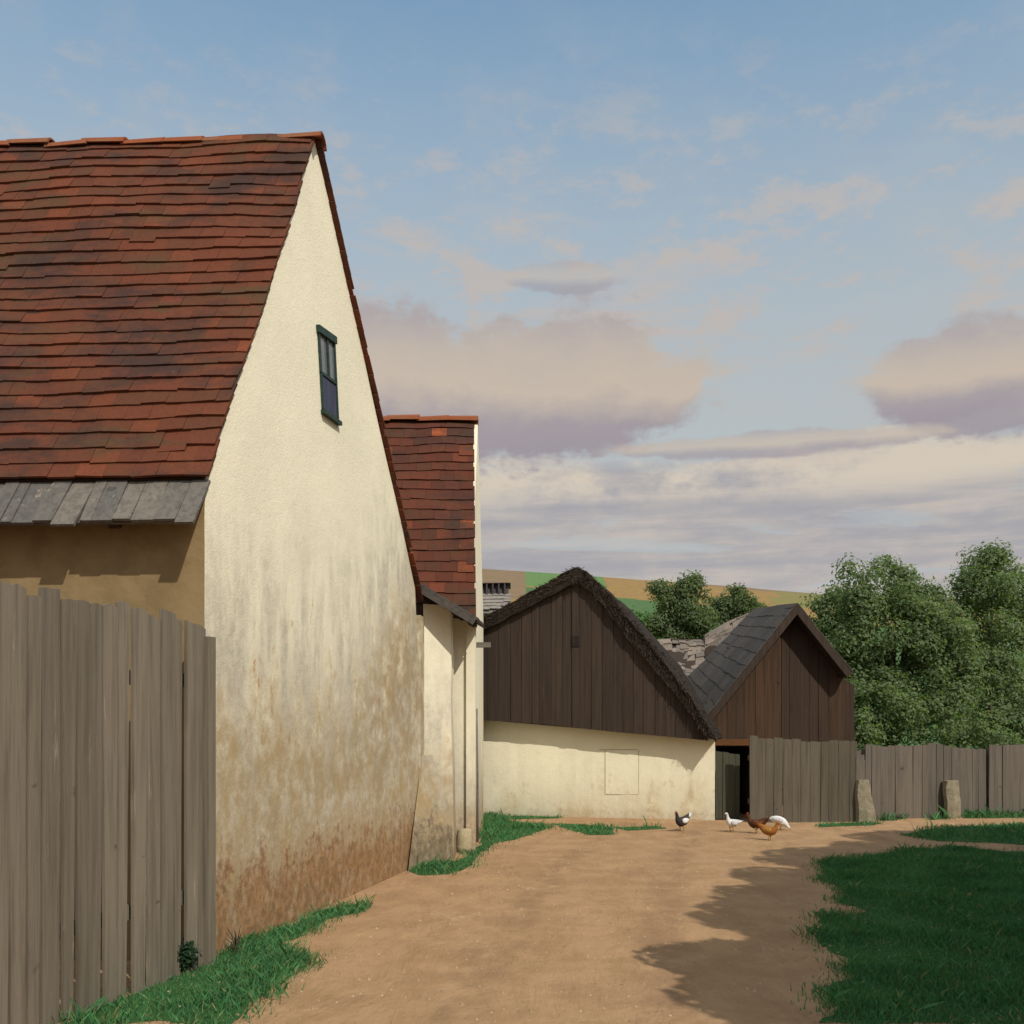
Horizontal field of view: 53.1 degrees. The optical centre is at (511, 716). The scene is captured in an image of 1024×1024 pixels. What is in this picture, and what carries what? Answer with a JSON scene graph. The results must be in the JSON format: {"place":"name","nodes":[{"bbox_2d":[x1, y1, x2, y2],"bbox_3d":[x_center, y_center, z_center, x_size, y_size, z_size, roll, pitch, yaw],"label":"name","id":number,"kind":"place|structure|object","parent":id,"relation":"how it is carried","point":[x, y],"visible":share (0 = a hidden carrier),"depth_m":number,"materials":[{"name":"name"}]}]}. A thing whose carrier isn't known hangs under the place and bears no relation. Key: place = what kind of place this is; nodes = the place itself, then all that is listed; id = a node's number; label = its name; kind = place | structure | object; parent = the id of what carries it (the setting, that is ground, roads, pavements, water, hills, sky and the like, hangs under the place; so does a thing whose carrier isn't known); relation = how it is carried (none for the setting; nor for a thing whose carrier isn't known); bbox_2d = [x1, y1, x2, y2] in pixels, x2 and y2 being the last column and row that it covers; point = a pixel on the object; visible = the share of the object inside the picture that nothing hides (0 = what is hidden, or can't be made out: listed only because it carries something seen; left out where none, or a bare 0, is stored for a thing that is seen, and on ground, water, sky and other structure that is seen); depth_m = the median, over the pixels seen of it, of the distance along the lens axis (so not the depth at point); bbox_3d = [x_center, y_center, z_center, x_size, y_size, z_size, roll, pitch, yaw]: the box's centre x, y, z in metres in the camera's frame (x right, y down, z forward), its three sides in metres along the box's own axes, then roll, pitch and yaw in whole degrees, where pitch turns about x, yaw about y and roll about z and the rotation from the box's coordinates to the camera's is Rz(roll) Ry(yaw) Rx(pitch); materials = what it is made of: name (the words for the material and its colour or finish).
{"place":"outdoors","nodes":[
{"label":"outdoors","id":0,"kind":"place"},
{"bbox_2d":[0,0,1023,597],"label":"sky","id":1,"kind":"structure","parent":0,"point":[730,291],"materials":[{"name":"blue"}]},
{"bbox_2d":[7,808,1023,1023],"bbox_3d":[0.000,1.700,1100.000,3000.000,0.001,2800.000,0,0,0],"label":"ground","id":2,"kind":"structure","parent":0,"point":[386,916],"depth_m":8.00,"materials":[{"name":"brown soil"}]},
{"bbox_2d":[0,581,215,1023],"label":"plank fence","id":3,"kind":"object","parent":2,"relation":"on","point":[68,677],"visible":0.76,"depth_m":5.98,"materials":[{"name":"grey wood"}]},
{"bbox_2d":[47,893,375,1023],"bbox_3d":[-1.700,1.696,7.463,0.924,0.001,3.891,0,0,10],"label":"verge","id":4,"kind":"structure","parent":2,"relation":"on","point":[177,986],"depth_m":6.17,"materials":[{"name":"green plant"}]},
{"bbox_2d":[177,936,201,971],"bbox_3d":[-2.231,1.546,6.818,0.374,0.316,0.299,0,0,0],"label":"bush","id":5,"kind":"object","parent":4,"relation":"on","point":[191,952],"visible":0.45,"depth_m":6.74,"materials":[{"name":"green plant"}]},
{"bbox_2d":[226,927,241,953],"bbox_3d":[-1.988,1.598,7.306,0.091,0.207,0.104,0,0,32],"label":"dry weed","id":6,"kind":"object","parent":4,"relation":"on","point":[236,944],"visible":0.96,"depth_m":7.31,"materials":[{"name":"brown plant"}]},
{"bbox_2d":[0,131,423,960],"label":"house","id":7,"kind":"structure","parent":2,"relation":"on","point":[192,425],"depth_m":8.21,"materials":[{"name":"paint"}]},
{"bbox_2d":[316,324,341,425],"bbox_3d":[-1.651,-3.067,9.181,0.075,0.780,0.494,0,0,13],"label":"window","id":8,"kind":"structure","parent":7,"relation":"in","point":[327,341],"depth_m":9.16,"materials":[{"name":"glass"}]},
{"bbox_2d":[383,414,490,849],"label":"house","id":9,"kind":"structure","parent":2,"relation":"on","point":[435,459],"depth_m":13.82,"materials":[{"name":"paint"}]},
{"bbox_2d":[408,583,483,870],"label":"lean-to","id":10,"kind":"structure","parent":9,"relation":"attached to","point":[434,831],"depth_m":12.09,"materials":[{"name":"paint"}]},
{"bbox_2d":[456,828,471,852],"bbox_3d":[-0.607,1.573,12.871,0.210,0.353,0.185,0,0,0],"label":"guard stone","id":11,"kind":"object","parent":2,"relation":"on","point":[464,838],"visible":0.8,"depth_m":12.80,"materials":[{"name":"beige stone"}]},
{"bbox_2d":[476,709,478,841],"bbox_3d":[-0.473,0.794,13.947,0.038,1.814,0.129,0,0,0],"label":"pole","id":12,"kind":"object","parent":2,"relation":"on","point":[477,802],"visible":1,"depth_m":13.93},
{"bbox_2d":[410,820,550,874],"bbox_3d":[-0.201,1.696,13.936,1.203,0.001,6.090,0,0,7],"label":"grass patch","id":13,"kind":"object","parent":2,"relation":"on","point":[489,845],"visible":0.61,"depth_m":13.49,"materials":[{"name":"green plant"}]},
{"bbox_2d":[482,582,510,615],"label":"cottage","id":14,"kind":"structure","parent":2,"relation":"on","point":[496,595],"depth_m":46.62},
{"bbox_2d":[484,815,558,819],"bbox_3d":[0.297,1.696,17.754,1.722,0.001,2.007,0,0,0],"label":"grass patch","id":15,"kind":"object","parent":2,"relation":"on","point":[542,817],"visible":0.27,"depth_m":17.25,"materials":[{"name":"green plant"}]},
{"bbox_2d":[552,823,613,834],"bbox_3d":[1.183,1.696,15.578,0.766,0.001,1.723,0,0,-17],"label":"grass patch","id":16,"kind":"object","parent":2,"relation":"on","point":[588,826],"visible":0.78,"depth_m":15.41,"materials":[{"name":"green plant"}]},
{"bbox_2d":[155,819,1019,1023],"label":"pebbles","id":17,"kind":"object","parent":2,"relation":"on","point":[643,983],"visible":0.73,"depth_m":7.67,"materials":[{"name":"stone"}]},
{"bbox_2d":[483,566,722,819],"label":"barn","id":18,"kind":"structure","parent":2,"relation":"on","point":[593,706],"depth_m":17.14,"materials":[{"name":"paint"}]},
{"bbox_2d":[600,749,638,794],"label":"wall","id":19,"kind":"structure","parent":18,"relation":"in","point":[621,765],"depth_m":17.15,"materials":[{"name":"paint"}]},
{"bbox_2d":[615,826,664,830],"bbox_3d":[1.972,1.696,15.609,0.720,0.001,0.508,0,0,-17],"label":"grass patch","id":20,"kind":"object","parent":2,"relation":"on","point":[634,828],"visible":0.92,"depth_m":15.55,"materials":[{"name":"green plant"}]},
{"bbox_2d":[631,609,659,638],"bbox_3d":[4.663,-1.287,39.885,3.424,6.176,2.734,0,0,0],"label":"hedge","id":21,"kind":"object","parent":2,"relation":"on","point":[639,615],"visible":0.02,"depth_m":39.44,"materials":[{"name":"green plant"}]},
{"bbox_2d":[641,569,722,638],"bbox_3d":[5.667,-1.552,34.021,2.682,6.712,1.940,0,0,17],"label":"tree","id":22,"kind":"object","parent":2,"relation":"on","point":[685,617],"visible":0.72,"depth_m":33.67,"materials":[{"name":"green plant"}]},
{"bbox_2d":[675,811,690,831],"bbox_3d":[2.533,1.540,15.186,0.381,0.319,0.153,0,0,-37],"label":"hen","id":23,"kind":"object","parent":2,"relation":"on","point":[682,821],"visible":1,"depth_m":15.11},
{"bbox_2d":[657,613,748,676],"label":"outbuilding","id":24,"kind":"structure","parent":2,"relation":"on","point":[689,656],"depth_m":25.45,"materials":[{"name":"grey stone"}]},
{"bbox_2d":[406,804,1023,875],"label":"patch grass","id":25,"kind":"structure","parent":2,"relation":"on","point":[494,831],"depth_m":15.47,"materials":[{"name":"green plant"}]},
{"bbox_2d":[715,739,749,818],"bbox_3d":[3.826,1.037,18.069,0.963,1.326,2.383,0,0,0],"label":"doorway","id":26,"kind":"structure","parent":2,"relation":"on","point":[732,781],"depth_m":16.89,"materials":[{"name":"black"}]},
{"bbox_2d":[716,751,739,818],"bbox_3d":[3.558,1.123,16.911,0.394,1.115,0.068,0,0,0],"label":"door","id":27,"kind":"structure","parent":26,"relation":"in","point":[727,764],"depth_m":16.88,"materials":[{"name":"grey wood"}]},
{"bbox_2d":[725,813,741,832],"bbox_3d":[3.267,1.553,15.101,0.354,0.292,0.153,0,0,-27],"label":"hen","id":28,"kind":"object","parent":2,"relation":"on","point":[732,823],"visible":1,"depth_m":15.04,"materials":[{"name":"white"}]},
{"bbox_2d":[706,580,768,626],"bbox_3d":[7.974,-1.501,36.055,2.390,6.608,1.432,0,0,0],"label":"tree","id":29,"kind":"object","parent":2,"relation":"on","point":[737,601],"visible":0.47,"depth_m":35.79,"materials":[{"name":"green plant"}]},
{"bbox_2d":[746,813,768,833],"bbox_3d":[3.573,1.547,14.908,0.363,0.304,0.146,0,0,25],"label":"hen","id":30,"kind":"object","parent":2,"relation":"on","point":[752,823],"visible":0.92,"depth_m":14.87,"materials":[{"name":"brown"}]},
{"bbox_2d":[757,820,779,840],"bbox_3d":[3.529,1.558,14.094,0.336,0.282,0.135,0,0,30],"label":"hen","id":31,"kind":"object","parent":2,"relation":"on","point":[769,831],"visible":1,"depth_m":14.05,"materials":[{"name":"orange"}]},
{"bbox_2d":[687,603,853,741],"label":"shed","id":32,"kind":"structure","parent":2,"relation":"on","point":[783,671],"depth_m":19.78,"materials":[{"name":"brown wood"}]},
{"bbox_2d":[769,816,790,829],"bbox_3d":[4.005,1.593,15.367,0.346,0.212,0.142,0,0,20],"label":"hen","id":33,"kind":"object","parent":2,"relation":"on","point":[781,820],"visible":0.9,"depth_m":15.31,"materials":[{"name":"white"}]},
{"bbox_2d":[748,735,856,821],"bbox_3d":[4.696,1.050,16.596,1.772,1.501,0.197,0,0,-3],"label":"plank fence","id":34,"kind":"object","parent":2,"relation":"on","point":[795,780],"visible":0.87,"depth_m":16.50,"materials":[{"name":"wood"}]},
{"bbox_2d":[799,584,878,677],"bbox_3d":[8.173,-0.761,25.379,2.009,5.128,1.519,0,0,0],"label":"tree","id":35,"kind":"object","parent":2,"relation":"on","point":[821,606],"visible":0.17,"depth_m":25.30,"materials":[{"name":"green plant"}]},
{"bbox_2d":[818,822,881,826],"bbox_3d":[5.304,1.696,16.151,1.382,0.001,0.431,0,0,-17],"label":"grass patch","id":36,"kind":"object","parent":2,"relation":"on","point":[847,824],"visible":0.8,"depth_m":16.12,"materials":[{"name":"green plant"}]},
{"bbox_2d":[856,750,864,779],"bbox_3d":[5.629,1.175,16.677,0.192,1.250,0.190,0,0,-16],"label":"plank fence","id":37,"kind":"object","parent":2,"relation":"on","point":[860,767],"visible":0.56,"depth_m":16.59,"materials":[{"name":"grey wood"}]},
{"bbox_2d":[855,779,875,822],"bbox_3d":[5.712,1.400,16.564,0.343,0.760,0.256,0,0,0],"label":"stone post","id":38,"kind":"object","parent":2,"relation":"on","point":[865,809],"visible":0.84,"depth_m":16.47,"materials":[{"name":"beige stone"}]},
{"bbox_2d":[854,702,887,749],"bbox_3d":[7.215,0.727,20.993,0.921,2.049,0.774,0,0,17],"label":"shrub","id":39,"kind":"object","parent":2,"relation":"on","point":[863,730],"visible":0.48,"depth_m":20.85,"materials":[{"name":"green plant"}]},
{"bbox_2d":[826,552,990,748],"bbox_3d":[8.754,-1.003,23.234,3.885,5.614,3.047,0,0,25],"label":"tree","id":40,"kind":"object","parent":2,"relation":"on","point":[932,623],"visible":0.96,"depth_m":22.84,"materials":[{"name":"green plant"}]},
{"bbox_2d":[861,743,985,819],"bbox_3d":[6.955,1.120,17.295,2.474,1.361,0.198,0,0,-18],"label":"plank fence","id":41,"kind":"object","parent":2,"relation":"on","point":[904,779],"visible":0.77,"depth_m":17.17,"materials":[{"name":"grey wood"}]},
{"bbox_2d":[942,780,960,818],"bbox_3d":[7.393,1.426,17.226,0.284,0.708,0.247,0,0,0],"label":"stone post","id":42,"kind":"object","parent":2,"relation":"on","point":[951,797],"visible":0.85,"depth_m":17.13,"materials":[{"name":"beige stone"}]},
{"bbox_2d":[901,824,1023,844],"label":"lawn strip","id":43,"kind":"object","parent":2,"relation":"on","point":[970,840],"visible":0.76,"depth_m":14.27,"materials":[{"name":"green plant"}]},
{"bbox_2d":[941,538,1023,748],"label":"tree","id":44,"kind":"object","parent":2,"relation":"on","point":[1002,703],"visible":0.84,"depth_m":23.88,"materials":[{"name":"green plant"}]},
{"bbox_2d":[963,815,1022,817],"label":"grass patch","id":45,"kind":"object","parent":2,"relation":"on","point":[1006,816],"visible":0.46,"depth_m":17.25,"materials":[{"name":"green plant"}]},
{"bbox_2d":[986,744,1023,814],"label":"plank fence","id":46,"kind":"object","parent":2,"relation":"on","point":[1005,777],"visible":0.82,"depth_m":17.63,"materials":[{"name":"grey wood"}]},
{"bbox_2d":[482,569,1023,748],"bbox_3d":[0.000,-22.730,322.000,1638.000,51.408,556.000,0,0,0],"label":"hills","id":47,"kind":"structure","parent":0,"point":[629,593],"depth_m":137.33,"materials":[{"name":"green plant"}]},
{"bbox_2d":[790,819,1023,1023],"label":"lawn grass","id":48,"kind":"structure","parent":0,"point":[953,867],"depth_m":8.02,"materials":[{"name":"green plant"}]}
]}

